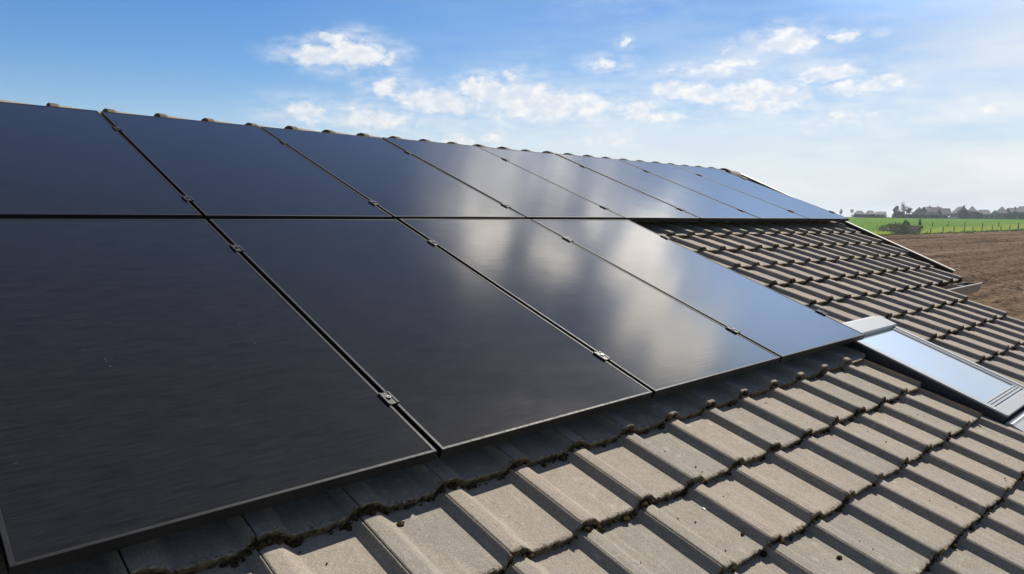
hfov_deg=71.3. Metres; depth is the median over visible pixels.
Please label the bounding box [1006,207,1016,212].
village house
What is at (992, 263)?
ploughed field
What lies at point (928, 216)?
clipped hedge
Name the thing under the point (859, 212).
village house
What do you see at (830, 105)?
sky
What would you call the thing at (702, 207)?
solar panel
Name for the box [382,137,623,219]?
solar panel
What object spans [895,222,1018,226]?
wire fence
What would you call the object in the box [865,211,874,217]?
village house
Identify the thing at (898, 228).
bare hedge
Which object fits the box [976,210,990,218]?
village house
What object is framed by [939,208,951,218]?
village house
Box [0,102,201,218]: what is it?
solar panel
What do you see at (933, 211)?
village house
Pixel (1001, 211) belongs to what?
village house
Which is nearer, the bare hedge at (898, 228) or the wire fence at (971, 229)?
the bare hedge at (898, 228)
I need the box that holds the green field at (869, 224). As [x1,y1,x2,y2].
[846,217,1023,234]
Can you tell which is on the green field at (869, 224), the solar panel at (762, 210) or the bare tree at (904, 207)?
the bare tree at (904, 207)
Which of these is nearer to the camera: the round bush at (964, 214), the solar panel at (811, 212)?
the solar panel at (811, 212)
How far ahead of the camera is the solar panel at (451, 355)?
3.06 m
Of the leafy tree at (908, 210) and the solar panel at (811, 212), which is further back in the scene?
the leafy tree at (908, 210)
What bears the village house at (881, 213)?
on the green field at (869, 224)
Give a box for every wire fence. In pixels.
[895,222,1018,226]
[929,225,1018,232]
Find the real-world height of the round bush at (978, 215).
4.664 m
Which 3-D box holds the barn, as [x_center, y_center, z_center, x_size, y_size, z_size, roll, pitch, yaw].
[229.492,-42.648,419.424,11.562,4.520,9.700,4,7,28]
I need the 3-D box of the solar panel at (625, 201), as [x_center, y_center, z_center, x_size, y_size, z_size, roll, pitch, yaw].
[0.714,-1.024,6.968,1.145,0.046,2.021,-5,28,-43]
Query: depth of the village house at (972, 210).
403.36 m
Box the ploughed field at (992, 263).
[879,231,1023,320]
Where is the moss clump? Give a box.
[396,521,404,525]
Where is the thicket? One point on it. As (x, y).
(898, 213)
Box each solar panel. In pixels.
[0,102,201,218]
[0,219,436,573]
[101,111,391,221]
[209,219,652,458]
[260,127,524,220]
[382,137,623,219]
[399,219,780,397]
[480,147,699,221]
[532,219,864,361]
[555,153,759,220]
[619,159,808,220]
[673,164,848,220]
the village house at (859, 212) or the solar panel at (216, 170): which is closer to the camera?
the solar panel at (216, 170)
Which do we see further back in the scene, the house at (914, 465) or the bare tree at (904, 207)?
the bare tree at (904, 207)
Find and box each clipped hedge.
[851,214,886,217]
[888,214,954,218]
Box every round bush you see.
[958,210,971,218]
[972,210,982,218]
[1004,211,1017,218]
[1017,213,1023,219]
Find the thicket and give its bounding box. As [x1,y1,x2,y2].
[893,210,904,217]
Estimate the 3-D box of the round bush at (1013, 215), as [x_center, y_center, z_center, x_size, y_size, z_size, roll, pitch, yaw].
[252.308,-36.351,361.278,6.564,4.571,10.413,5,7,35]
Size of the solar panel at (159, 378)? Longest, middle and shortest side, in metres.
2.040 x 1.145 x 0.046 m
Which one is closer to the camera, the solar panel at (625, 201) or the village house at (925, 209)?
the solar panel at (625, 201)
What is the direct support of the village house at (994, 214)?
on the green field at (869, 224)
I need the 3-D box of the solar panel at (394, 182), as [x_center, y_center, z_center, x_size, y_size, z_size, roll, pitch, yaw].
[-0.946,-0.881,5.428,1.145,0.046,2.021,-5,28,-43]
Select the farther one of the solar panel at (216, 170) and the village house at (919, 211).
the village house at (919, 211)
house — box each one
[0,99,1023,573]
[854,211,864,214]
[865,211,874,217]
[875,212,886,215]
[913,207,925,214]
[922,206,930,214]
[926,206,941,214]
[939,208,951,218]
[951,205,970,218]
[968,206,977,218]
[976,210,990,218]
[990,210,998,218]
[997,207,1008,218]
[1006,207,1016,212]
[1015,206,1023,218]
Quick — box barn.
[892,210,913,217]
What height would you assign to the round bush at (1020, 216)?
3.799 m
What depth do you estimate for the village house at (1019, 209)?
378.45 m
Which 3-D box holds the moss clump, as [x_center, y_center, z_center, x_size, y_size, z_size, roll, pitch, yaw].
[-0.328,0.699,2.107,0.032,0.012,0.018,-5,28,-43]
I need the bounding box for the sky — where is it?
[0,0,1023,216]
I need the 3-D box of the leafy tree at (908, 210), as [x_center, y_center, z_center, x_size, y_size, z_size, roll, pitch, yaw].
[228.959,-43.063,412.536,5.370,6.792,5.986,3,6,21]
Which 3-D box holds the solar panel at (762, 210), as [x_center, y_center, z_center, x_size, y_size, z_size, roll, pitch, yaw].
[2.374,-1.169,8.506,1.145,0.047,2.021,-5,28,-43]
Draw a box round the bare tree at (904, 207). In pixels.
[901,201,906,211]
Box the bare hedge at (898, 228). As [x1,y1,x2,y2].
[873,222,927,233]
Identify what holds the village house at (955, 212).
on the green field at (869, 224)
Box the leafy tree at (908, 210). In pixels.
[905,207,912,215]
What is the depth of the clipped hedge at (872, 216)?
387.23 m
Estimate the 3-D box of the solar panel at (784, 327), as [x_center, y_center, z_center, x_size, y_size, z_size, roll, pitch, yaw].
[1.207,-0.081,4.853,1.145,0.046,2.040,-5,28,-43]

